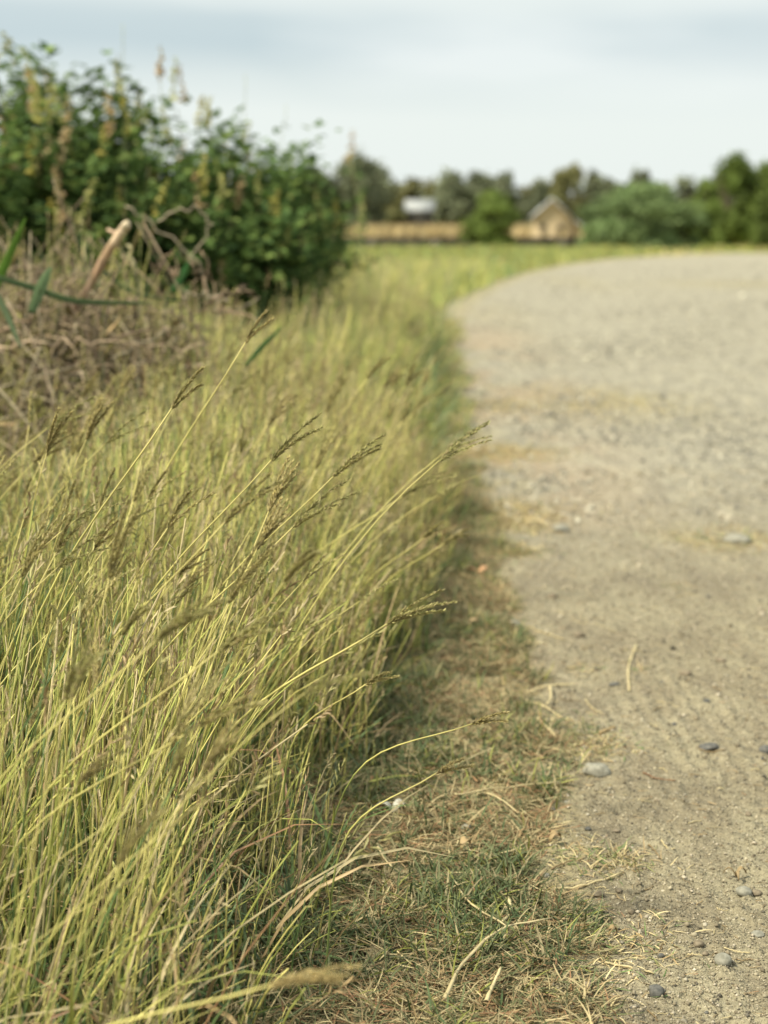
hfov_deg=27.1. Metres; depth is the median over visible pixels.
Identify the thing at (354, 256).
flowering shrub
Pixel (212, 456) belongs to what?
grass stalk
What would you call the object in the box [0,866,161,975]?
grass stalk
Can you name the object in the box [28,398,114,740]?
grass stalk
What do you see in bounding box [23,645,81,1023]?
grass stalk
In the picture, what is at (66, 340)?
twig
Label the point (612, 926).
dead leaf
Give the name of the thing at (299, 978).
grass stalk
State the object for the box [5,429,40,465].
grass stalk
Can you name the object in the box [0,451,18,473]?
grass stalk
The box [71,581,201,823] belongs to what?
grass stalk
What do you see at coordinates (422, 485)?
grass stalk
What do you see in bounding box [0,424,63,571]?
grass stalk
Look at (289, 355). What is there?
grass stalk
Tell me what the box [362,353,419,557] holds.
grass stalk
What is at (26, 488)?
grass stalk
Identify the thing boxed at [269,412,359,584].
grass stalk
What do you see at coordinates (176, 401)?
grass stalk
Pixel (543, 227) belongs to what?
door
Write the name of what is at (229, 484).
grass stalk
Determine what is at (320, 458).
grass stalk
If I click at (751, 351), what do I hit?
road
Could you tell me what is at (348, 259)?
flowering shrub
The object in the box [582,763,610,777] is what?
pebble
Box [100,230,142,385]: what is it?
grass stalk
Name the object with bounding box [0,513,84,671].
grass stalk
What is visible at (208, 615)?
grass stalk
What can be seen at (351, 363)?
grass stalk
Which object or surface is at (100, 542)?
grass stalk
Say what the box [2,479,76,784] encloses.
grass stalk
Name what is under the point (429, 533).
grass stalk
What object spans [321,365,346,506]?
grass stalk
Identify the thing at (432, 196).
tree
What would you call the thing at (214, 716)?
grass stalk
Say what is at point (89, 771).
grass stalk
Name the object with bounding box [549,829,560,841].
dead leaf
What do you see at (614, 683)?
pebble
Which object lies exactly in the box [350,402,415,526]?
grass stalk
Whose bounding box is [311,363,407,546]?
grass stalk
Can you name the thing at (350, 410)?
grass stalk
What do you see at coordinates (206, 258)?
vine
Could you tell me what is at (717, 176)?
tree
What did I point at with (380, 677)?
grass stalk
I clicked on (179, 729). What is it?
grass stalk
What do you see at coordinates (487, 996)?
straw
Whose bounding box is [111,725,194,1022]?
grass stalk
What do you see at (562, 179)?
tree
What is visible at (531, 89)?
sky
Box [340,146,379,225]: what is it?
tree
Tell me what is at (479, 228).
bush
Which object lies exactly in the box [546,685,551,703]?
straw
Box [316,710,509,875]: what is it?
grass stalk
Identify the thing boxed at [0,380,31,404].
grass stalk
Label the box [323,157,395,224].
tree
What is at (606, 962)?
straw
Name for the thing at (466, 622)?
dead leaf
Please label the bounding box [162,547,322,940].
grass stalk
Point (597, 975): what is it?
twig
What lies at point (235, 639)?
grass stalk
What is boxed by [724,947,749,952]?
straw
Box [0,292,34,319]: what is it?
twig
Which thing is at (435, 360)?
grass stalk
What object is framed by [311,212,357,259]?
flowering shrub
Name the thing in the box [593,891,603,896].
pebble
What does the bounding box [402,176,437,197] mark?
tree
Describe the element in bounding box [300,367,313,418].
grass stalk
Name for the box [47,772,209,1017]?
grass stalk
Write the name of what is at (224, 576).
grass stalk
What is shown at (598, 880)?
straw
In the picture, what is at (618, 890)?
pebble
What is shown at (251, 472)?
grass stalk
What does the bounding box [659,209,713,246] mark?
bush
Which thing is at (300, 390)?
grass stalk
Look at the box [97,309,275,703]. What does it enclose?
grass stalk
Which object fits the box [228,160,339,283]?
flowering shrub
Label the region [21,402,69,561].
grass stalk
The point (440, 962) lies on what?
dry litter
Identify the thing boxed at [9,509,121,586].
grass stalk
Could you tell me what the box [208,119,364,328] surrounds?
flowering shrub
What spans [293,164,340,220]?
tree
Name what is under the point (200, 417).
grass stalk
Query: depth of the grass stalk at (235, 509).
1.47 m
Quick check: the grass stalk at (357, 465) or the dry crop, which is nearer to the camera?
the grass stalk at (357, 465)
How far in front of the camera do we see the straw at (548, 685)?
2.75 m
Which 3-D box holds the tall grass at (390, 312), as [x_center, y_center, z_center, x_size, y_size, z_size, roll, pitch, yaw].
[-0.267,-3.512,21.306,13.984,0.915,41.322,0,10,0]
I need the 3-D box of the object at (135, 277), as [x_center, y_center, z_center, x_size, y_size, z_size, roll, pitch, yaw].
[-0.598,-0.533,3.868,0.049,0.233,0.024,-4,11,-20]
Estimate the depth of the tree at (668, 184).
150.82 m
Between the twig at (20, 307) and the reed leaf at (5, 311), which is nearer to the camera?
the reed leaf at (5, 311)
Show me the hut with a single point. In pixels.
(553, 216)
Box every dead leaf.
[375,799,406,812]
[447,617,481,624]
[460,836,470,849]
[464,566,490,572]
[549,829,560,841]
[598,726,615,734]
[608,924,617,935]
[722,866,746,880]
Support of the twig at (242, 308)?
in the brush heap
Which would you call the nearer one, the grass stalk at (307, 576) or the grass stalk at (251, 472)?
the grass stalk at (307, 576)
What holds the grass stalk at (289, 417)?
on the ground at (378, 869)
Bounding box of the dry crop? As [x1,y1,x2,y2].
[328,222,750,244]
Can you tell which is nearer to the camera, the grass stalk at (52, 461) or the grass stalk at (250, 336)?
the grass stalk at (250, 336)
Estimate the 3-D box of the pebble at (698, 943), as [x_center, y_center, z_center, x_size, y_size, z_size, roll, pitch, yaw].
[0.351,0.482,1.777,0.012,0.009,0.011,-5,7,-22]
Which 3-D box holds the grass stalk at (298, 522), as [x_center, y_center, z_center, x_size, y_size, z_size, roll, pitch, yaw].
[-0.201,0.219,1.703,0.369,0.535,0.025,3,11,17]
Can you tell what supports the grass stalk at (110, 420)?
on the ground at (378, 869)
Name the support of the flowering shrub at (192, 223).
on the ground at (378, 869)
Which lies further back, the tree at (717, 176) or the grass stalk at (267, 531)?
the tree at (717, 176)
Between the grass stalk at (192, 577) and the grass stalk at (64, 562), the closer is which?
the grass stalk at (64, 562)
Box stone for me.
[716,511,726,514]
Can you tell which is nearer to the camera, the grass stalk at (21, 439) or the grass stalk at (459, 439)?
the grass stalk at (459, 439)
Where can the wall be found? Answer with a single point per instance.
(449, 241)
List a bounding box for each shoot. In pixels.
[122,44,125,193]
[158,54,162,206]
[241,73,245,211]
[342,130,378,283]
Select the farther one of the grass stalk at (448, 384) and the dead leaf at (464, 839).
the grass stalk at (448, 384)
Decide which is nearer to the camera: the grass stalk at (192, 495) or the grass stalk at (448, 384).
the grass stalk at (192, 495)
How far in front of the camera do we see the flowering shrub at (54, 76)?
8.23 m
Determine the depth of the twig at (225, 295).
3.62 m
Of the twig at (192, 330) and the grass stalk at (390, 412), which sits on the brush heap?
the twig at (192, 330)
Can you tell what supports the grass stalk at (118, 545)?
on the ground at (378, 869)
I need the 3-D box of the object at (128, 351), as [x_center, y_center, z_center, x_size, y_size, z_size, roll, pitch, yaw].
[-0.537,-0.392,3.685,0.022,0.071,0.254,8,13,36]
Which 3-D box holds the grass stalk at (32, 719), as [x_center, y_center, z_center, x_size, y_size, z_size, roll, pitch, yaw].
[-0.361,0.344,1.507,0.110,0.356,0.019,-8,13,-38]
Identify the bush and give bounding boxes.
[457,188,523,245]
[575,203,618,245]
[587,179,705,249]
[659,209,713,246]
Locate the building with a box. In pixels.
[403,199,436,225]
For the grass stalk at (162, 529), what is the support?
on the ground at (378, 869)
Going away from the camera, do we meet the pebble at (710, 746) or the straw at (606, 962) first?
the straw at (606, 962)
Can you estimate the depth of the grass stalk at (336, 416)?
3.42 m
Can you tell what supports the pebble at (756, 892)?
on the road
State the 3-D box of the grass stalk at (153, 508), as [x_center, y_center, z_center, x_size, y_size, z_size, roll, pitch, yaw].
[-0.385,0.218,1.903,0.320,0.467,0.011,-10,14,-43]
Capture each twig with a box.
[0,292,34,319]
[15,292,32,310]
[29,279,77,288]
[62,239,82,270]
[104,297,138,316]
[150,262,178,276]
[164,325,216,337]
[176,303,187,335]
[179,250,208,293]
[182,290,228,302]
[187,255,199,293]
[195,305,258,322]
[203,284,246,304]
[212,289,256,300]
[219,297,258,313]
[526,626,564,639]
[551,858,583,869]
[585,967,604,979]
[642,772,674,780]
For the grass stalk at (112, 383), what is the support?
on the ground at (378, 869)
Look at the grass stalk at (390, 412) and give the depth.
3.43 m
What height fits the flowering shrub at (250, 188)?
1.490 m
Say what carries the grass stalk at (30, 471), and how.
on the ground at (378, 869)
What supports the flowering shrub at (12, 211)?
on the ground at (378, 869)
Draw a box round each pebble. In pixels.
[461,823,470,829]
[547,593,557,597]
[552,523,569,531]
[574,632,584,637]
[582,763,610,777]
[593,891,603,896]
[609,682,620,685]
[615,888,622,892]
[628,909,634,913]
[649,984,664,997]
[679,670,690,674]
[693,940,704,947]
[699,742,718,750]
[714,952,731,965]
[716,657,725,662]
[723,533,750,543]
[735,886,751,895]
[751,930,764,937]
[752,889,761,895]
[759,745,767,753]
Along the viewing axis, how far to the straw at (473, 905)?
1.83 m
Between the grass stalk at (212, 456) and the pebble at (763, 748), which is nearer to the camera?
the pebble at (763, 748)
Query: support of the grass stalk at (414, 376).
on the ground at (378, 869)
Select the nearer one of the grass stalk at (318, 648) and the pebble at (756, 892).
the grass stalk at (318, 648)
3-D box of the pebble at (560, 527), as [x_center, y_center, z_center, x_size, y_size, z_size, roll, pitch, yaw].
[0.464,0.043,4.179,0.049,0.026,0.045,0,8,-16]
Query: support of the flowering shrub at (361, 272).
on the ground at (378, 869)
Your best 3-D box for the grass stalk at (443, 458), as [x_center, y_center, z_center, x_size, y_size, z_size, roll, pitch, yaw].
[-0.040,0.156,2.030,0.325,0.562,0.026,2,15,-9]
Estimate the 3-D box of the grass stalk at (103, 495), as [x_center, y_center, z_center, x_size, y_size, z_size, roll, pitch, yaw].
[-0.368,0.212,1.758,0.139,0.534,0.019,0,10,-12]
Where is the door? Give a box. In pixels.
[541,225,545,236]
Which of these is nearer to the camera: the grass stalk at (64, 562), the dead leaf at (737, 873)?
the grass stalk at (64, 562)
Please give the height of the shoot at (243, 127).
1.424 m
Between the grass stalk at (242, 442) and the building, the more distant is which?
the building
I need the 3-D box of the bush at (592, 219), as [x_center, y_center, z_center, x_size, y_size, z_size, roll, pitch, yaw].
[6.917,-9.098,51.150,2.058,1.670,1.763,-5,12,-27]
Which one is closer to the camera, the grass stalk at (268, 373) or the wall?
the grass stalk at (268, 373)
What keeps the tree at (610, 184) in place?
on the ground at (378, 869)
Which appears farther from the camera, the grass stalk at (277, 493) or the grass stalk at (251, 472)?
the grass stalk at (251, 472)
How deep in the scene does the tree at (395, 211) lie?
142.27 m
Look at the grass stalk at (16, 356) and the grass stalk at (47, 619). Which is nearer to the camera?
the grass stalk at (47, 619)
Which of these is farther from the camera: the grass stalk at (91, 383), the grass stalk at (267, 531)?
the grass stalk at (91, 383)
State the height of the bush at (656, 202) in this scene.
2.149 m
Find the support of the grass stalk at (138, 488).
on the ground at (378, 869)
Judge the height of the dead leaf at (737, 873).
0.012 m
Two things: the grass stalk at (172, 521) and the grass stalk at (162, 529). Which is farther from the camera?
the grass stalk at (162, 529)
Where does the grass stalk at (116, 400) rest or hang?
on the ground at (378, 869)
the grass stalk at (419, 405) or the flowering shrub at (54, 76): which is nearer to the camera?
the grass stalk at (419, 405)
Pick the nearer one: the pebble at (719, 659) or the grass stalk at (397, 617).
the grass stalk at (397, 617)
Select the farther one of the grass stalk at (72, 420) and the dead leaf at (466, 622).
the dead leaf at (466, 622)
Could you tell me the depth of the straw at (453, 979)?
1.71 m
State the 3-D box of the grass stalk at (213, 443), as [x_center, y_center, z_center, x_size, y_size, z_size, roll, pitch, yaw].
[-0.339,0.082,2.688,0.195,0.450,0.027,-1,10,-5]
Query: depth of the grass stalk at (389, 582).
2.03 m
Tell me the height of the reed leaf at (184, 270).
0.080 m
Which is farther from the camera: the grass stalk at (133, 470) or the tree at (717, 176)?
the tree at (717, 176)
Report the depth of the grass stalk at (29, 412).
2.37 m
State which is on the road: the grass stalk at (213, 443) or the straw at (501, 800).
the straw at (501, 800)
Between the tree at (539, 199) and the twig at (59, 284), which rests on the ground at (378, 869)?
the tree at (539, 199)
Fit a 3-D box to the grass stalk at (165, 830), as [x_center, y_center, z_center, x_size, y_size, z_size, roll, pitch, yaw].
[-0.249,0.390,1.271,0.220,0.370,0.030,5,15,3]
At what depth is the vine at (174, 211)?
4.13 m
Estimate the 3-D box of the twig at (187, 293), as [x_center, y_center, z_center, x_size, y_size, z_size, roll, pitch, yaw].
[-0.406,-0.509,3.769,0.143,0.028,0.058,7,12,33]
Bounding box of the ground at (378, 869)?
[0,223,767,1023]
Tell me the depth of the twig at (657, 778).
2.30 m
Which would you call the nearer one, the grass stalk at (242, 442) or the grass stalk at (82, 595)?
the grass stalk at (82, 595)
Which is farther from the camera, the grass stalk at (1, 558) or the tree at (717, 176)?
the tree at (717, 176)
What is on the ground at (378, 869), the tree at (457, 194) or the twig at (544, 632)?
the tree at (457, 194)
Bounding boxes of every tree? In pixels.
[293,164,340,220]
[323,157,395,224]
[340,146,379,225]
[379,178,423,224]
[380,176,421,224]
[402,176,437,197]
[423,178,444,224]
[434,166,481,225]
[465,169,502,221]
[491,176,507,191]
[495,169,531,223]
[515,176,549,219]
[522,179,551,224]
[547,161,589,222]
[551,176,583,223]
[579,168,604,217]
[599,175,628,223]
[629,164,651,205]
[655,180,675,220]
[674,174,697,204]
[686,176,727,245]
[693,171,735,211]
[709,150,762,246]
[746,158,767,249]
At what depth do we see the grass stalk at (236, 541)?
2.27 m
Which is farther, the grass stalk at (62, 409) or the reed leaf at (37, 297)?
the reed leaf at (37, 297)
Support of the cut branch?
on the brush heap
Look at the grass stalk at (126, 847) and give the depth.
1.18 m
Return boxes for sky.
[0,0,767,203]
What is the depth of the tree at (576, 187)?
157.80 m
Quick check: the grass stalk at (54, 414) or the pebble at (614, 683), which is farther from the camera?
the grass stalk at (54, 414)
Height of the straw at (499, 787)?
0.010 m
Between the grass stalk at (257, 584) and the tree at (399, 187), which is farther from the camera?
the tree at (399, 187)
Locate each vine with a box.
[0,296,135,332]
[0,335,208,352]
[62,261,125,324]
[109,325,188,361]
[125,205,224,318]
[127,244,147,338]
[154,250,172,313]
[156,204,213,261]
[200,250,222,313]
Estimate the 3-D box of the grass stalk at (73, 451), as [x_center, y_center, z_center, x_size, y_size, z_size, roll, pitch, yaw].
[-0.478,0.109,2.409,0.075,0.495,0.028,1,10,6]
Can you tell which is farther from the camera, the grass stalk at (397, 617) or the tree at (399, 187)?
the tree at (399, 187)
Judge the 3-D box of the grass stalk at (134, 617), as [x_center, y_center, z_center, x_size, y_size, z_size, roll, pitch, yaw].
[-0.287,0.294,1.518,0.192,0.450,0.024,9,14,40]
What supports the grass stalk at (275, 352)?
on the ground at (378, 869)
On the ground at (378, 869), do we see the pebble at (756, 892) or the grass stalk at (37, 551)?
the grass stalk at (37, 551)
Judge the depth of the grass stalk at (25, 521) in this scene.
2.23 m
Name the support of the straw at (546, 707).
on the road
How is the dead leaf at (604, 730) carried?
on the road
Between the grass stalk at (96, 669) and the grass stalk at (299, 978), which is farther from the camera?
the grass stalk at (96, 669)
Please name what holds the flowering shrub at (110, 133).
on the ground at (378, 869)
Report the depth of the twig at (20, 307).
3.76 m
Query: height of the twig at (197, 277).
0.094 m
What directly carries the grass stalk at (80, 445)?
on the ground at (378, 869)
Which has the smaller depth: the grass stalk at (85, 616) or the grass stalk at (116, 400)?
the grass stalk at (85, 616)
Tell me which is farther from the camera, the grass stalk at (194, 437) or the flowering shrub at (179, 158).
the flowering shrub at (179, 158)
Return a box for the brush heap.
[0,179,302,563]
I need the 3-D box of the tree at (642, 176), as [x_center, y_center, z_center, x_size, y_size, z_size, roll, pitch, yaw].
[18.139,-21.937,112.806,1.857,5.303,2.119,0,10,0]
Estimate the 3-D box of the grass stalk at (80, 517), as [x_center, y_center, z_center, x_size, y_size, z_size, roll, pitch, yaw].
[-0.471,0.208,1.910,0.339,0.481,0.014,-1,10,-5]
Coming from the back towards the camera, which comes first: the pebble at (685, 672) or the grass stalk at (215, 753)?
the pebble at (685, 672)
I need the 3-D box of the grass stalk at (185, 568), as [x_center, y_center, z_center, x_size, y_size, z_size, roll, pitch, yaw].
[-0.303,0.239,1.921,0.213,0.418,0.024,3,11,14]
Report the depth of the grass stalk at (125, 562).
1.98 m
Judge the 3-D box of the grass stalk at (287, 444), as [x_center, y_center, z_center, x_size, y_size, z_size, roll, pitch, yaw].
[-0.240,0.162,1.897,0.362,0.579,0.018,3,11,18]
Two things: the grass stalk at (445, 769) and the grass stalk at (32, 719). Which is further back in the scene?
the grass stalk at (445, 769)
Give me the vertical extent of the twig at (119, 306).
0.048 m
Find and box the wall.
[331,237,621,247]
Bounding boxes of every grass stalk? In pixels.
[0,346,38,376]
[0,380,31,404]
[0,395,94,468]
[0,410,151,579]
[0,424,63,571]
[0,430,74,499]
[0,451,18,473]
[0,471,282,888]
[0,486,125,590]
[0,502,78,620]
[0,505,49,556]
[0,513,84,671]
[0,555,18,569]
[0,567,137,684]
[0,569,120,852]
[0,591,229,780]
[0,609,290,886]
[0,686,49,821]
[0,747,122,894]
[0,794,220,1011]
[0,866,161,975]
[1,453,56,498]
[1,461,28,480]
[1,467,115,827]
[1,476,42,556]
[1,488,168,737]
[1,541,141,764]
[1,690,267,868]
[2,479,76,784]
[4,365,205,738]
[4,394,108,608]
[4,472,22,518]
[4,529,110,621]
[4,628,100,1023]
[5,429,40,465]
[9,246,24,267]
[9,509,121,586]
[10,384,81,489]
[10,431,90,607]
[13,391,31,685]
[16,517,118,782]
[17,605,51,827]
[18,406,74,792]
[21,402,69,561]
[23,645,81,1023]
[24,372,102,517]
[26,446,57,575]
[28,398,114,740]
[31,388,42,502]
[43,488,216,864]
[43,646,378,1023]
[44,652,246,1022]
[46,374,121,589]
[46,410,80,491]
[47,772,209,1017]
[47,798,170,1023]
[49,605,150,867]
[50,422,88,615]
[52,469,187,719]
[56,387,128,597]
[59,549,136,823]
[61,469,89,684]
[62,614,338,946]
[65,547,210,839]
[67,365,136,586]
[67,673,221,1023]
[69,477,361,877]
[69,533,149,981]
[71,412,323,817]
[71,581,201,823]
[72,498,143,977]
[75,635,105,1005]
[76,720,239,1023]
[82,380,190,701]
[82,453,163,706]
[87,476,241,694]
[89,481,205,712]
[94,526,263,685]
[94,561,212,807]
[95,459,139,581]
[95,484,126,593]
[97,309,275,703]
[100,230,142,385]
[100,665,178,1007]
[105,406,118,436]
[105,437,154,520]
[107,507,180,748]
[108,524,185,670]
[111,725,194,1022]
[111,962,361,1023]
[123,497,291,921]
[126,533,284,943]
[126,566,263,749]
[127,524,179,794]
[128,361,169,494]
[128,395,166,567]
[134,561,232,814]
[138,433,386,790]
[139,428,237,602]
[148,435,232,530]
[151,454,300,965]
[158,556,272,881]
[158,589,457,880]
[160,369,263,483]
[161,425,216,485]
[162,441,237,524]
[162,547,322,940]
[164,385,229,453]
[169,553,343,846]
[173,407,214,452]
[173,624,347,888]
[181,340,240,480]
[184,445,220,638]
[192,476,232,586]
[197,448,269,684]
[198,392,297,595]
[209,579,398,808]
[221,423,492,815]
[228,313,275,397]
[236,420,492,781]
[237,426,247,622]
[240,380,312,473]
[245,434,335,573]
[247,470,459,664]
[247,471,308,615]
[249,358,276,468]
[250,336,281,428]
[266,425,344,681]
[267,399,363,495]
[267,414,293,449]
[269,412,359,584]
[270,356,390,606]
[272,475,476,685]
[276,342,296,402]
[281,671,400,869]
[285,453,366,668]
[287,374,350,564]
[292,444,352,502]
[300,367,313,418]
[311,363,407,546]
[312,355,367,438]
[313,756,474,985]
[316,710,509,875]
[320,369,424,519]
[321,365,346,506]
[328,375,464,547]
[340,520,448,685]
[341,389,414,563]
[348,397,355,481]
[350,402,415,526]
[355,400,398,487]
[357,528,469,673]
[361,372,403,464]
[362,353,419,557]
[380,346,454,481]
[381,393,430,490]
[382,367,432,551]
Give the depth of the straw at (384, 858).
1.98 m
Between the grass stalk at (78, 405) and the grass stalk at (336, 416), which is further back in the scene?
the grass stalk at (336, 416)
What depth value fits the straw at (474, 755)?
2.33 m
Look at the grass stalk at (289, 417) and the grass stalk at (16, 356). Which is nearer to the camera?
the grass stalk at (289, 417)
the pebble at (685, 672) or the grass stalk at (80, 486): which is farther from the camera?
the pebble at (685, 672)
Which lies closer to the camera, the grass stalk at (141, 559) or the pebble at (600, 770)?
the grass stalk at (141, 559)
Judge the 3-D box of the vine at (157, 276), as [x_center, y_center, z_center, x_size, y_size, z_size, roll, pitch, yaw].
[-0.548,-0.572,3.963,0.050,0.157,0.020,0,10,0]
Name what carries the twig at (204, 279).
in the brush heap
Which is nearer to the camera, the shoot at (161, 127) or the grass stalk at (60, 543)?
the grass stalk at (60, 543)
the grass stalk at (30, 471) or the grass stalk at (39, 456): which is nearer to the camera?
the grass stalk at (39, 456)
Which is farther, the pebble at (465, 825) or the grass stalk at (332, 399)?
the grass stalk at (332, 399)
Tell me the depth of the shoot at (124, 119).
6.22 m
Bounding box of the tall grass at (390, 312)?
[0,180,659,1023]
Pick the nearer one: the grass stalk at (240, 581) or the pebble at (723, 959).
the grass stalk at (240, 581)
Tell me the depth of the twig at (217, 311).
3.81 m
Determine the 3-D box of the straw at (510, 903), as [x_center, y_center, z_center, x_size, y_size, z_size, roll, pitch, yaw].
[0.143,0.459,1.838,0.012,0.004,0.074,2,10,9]
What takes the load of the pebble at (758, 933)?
on the road
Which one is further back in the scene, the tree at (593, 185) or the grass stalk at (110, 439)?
the tree at (593, 185)
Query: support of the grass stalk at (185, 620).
on the ground at (378, 869)
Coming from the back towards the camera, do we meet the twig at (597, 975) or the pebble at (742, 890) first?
the pebble at (742, 890)
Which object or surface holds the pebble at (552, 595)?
on the road
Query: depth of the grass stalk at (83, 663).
1.25 m
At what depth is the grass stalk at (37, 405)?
2.96 m
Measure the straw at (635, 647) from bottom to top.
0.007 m
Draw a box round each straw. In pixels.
[376,843,392,866]
[442,917,552,998]
[454,747,493,765]
[454,781,559,794]
[454,880,505,925]
[484,967,501,1000]
[485,792,518,812]
[502,896,512,921]
[522,698,561,717]
[529,684,570,690]
[532,872,620,889]
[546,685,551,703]
[605,961,654,973]
[627,644,636,690]
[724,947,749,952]
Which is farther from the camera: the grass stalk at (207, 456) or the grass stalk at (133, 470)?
the grass stalk at (207, 456)
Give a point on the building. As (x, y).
(421, 211)
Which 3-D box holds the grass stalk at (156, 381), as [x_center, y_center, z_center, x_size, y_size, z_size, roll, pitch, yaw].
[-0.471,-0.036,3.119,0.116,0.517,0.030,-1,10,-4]
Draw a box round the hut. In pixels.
[530,198,583,236]
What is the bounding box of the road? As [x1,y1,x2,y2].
[353,253,767,1023]
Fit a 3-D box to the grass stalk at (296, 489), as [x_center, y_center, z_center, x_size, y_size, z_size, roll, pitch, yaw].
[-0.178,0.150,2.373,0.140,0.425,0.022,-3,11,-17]
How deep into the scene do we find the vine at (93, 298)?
3.77 m
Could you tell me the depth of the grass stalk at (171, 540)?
2.06 m
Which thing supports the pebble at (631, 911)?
on the road
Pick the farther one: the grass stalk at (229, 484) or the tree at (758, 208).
the tree at (758, 208)
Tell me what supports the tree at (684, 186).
on the ground at (378, 869)
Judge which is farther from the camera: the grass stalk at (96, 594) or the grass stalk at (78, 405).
the grass stalk at (78, 405)
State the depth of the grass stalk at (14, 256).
3.57 m
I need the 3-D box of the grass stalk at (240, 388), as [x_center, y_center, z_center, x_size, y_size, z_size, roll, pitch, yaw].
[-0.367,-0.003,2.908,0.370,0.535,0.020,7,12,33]
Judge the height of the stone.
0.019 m
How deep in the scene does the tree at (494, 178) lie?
170.16 m
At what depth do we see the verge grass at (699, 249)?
42.98 m
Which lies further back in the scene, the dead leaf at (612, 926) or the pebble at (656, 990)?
the dead leaf at (612, 926)
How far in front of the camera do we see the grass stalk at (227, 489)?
2.52 m
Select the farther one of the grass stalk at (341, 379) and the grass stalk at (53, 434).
the grass stalk at (341, 379)
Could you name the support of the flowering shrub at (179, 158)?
on the ground at (378, 869)
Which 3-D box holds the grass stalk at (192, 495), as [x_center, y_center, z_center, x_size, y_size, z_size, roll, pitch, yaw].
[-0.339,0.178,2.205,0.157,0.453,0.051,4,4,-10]
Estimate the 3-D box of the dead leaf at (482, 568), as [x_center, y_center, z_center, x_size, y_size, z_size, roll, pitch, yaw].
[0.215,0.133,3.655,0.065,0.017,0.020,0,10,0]
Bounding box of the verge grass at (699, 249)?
[348,243,767,255]
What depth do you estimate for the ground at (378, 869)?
1.97 m
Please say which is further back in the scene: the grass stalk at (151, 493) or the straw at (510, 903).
the grass stalk at (151, 493)
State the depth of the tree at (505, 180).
149.62 m
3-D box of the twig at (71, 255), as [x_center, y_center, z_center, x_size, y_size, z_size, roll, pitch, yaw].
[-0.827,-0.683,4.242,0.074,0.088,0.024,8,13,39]
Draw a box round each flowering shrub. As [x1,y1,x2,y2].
[0,30,241,276]
[0,66,84,303]
[0,79,289,340]
[0,134,22,160]
[3,49,161,190]
[114,57,337,325]
[155,98,291,202]
[189,172,343,355]
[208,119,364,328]
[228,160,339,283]
[308,204,369,281]
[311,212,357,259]
[316,248,365,309]
[331,249,377,295]
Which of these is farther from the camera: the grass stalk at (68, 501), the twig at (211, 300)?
the twig at (211, 300)
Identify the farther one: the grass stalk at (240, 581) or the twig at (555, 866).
the twig at (555, 866)
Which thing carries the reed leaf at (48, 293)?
on the brush heap
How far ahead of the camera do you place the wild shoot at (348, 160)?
11.29 m
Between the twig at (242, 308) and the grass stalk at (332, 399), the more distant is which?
the twig at (242, 308)
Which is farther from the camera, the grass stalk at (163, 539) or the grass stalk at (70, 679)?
the grass stalk at (163, 539)
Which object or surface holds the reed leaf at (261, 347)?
on the brush heap
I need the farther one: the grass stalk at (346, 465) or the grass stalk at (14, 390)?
the grass stalk at (14, 390)
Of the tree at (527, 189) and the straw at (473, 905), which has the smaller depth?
the straw at (473, 905)
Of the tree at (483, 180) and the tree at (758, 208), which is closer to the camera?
the tree at (758, 208)
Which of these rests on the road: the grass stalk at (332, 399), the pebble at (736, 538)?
the pebble at (736, 538)
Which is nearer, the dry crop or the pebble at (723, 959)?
the pebble at (723, 959)
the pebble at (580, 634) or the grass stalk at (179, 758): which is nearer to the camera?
the grass stalk at (179, 758)
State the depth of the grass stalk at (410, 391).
3.12 m
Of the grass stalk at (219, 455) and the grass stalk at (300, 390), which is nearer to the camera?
the grass stalk at (219, 455)
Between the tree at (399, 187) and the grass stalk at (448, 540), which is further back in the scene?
the tree at (399, 187)
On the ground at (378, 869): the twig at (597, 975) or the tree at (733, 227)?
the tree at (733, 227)
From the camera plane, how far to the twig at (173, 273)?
3.86 m
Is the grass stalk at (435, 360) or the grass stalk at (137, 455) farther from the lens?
the grass stalk at (435, 360)
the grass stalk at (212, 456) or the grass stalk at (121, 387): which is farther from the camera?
the grass stalk at (121, 387)
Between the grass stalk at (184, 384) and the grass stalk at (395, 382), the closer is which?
the grass stalk at (184, 384)
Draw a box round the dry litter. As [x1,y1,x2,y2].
[0,440,767,1023]
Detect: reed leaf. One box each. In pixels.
[0,217,25,285]
[0,276,152,304]
[0,296,21,349]
[28,267,51,314]
[104,271,182,301]
[170,262,188,292]
[245,327,281,366]
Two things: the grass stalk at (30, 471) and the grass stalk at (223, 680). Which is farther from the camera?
the grass stalk at (30, 471)
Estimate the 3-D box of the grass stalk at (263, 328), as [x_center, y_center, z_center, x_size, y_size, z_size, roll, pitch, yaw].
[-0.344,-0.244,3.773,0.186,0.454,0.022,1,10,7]
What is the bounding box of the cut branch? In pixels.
[59,220,130,329]
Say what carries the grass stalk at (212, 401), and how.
on the ground at (378, 869)
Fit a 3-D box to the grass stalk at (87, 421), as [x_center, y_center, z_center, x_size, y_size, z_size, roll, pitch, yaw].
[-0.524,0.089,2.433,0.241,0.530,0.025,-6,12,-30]
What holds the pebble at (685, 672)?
on the road
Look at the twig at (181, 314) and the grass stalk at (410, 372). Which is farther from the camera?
the twig at (181, 314)
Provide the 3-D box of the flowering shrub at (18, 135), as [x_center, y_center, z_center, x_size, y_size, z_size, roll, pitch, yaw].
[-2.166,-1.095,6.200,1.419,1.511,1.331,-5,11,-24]

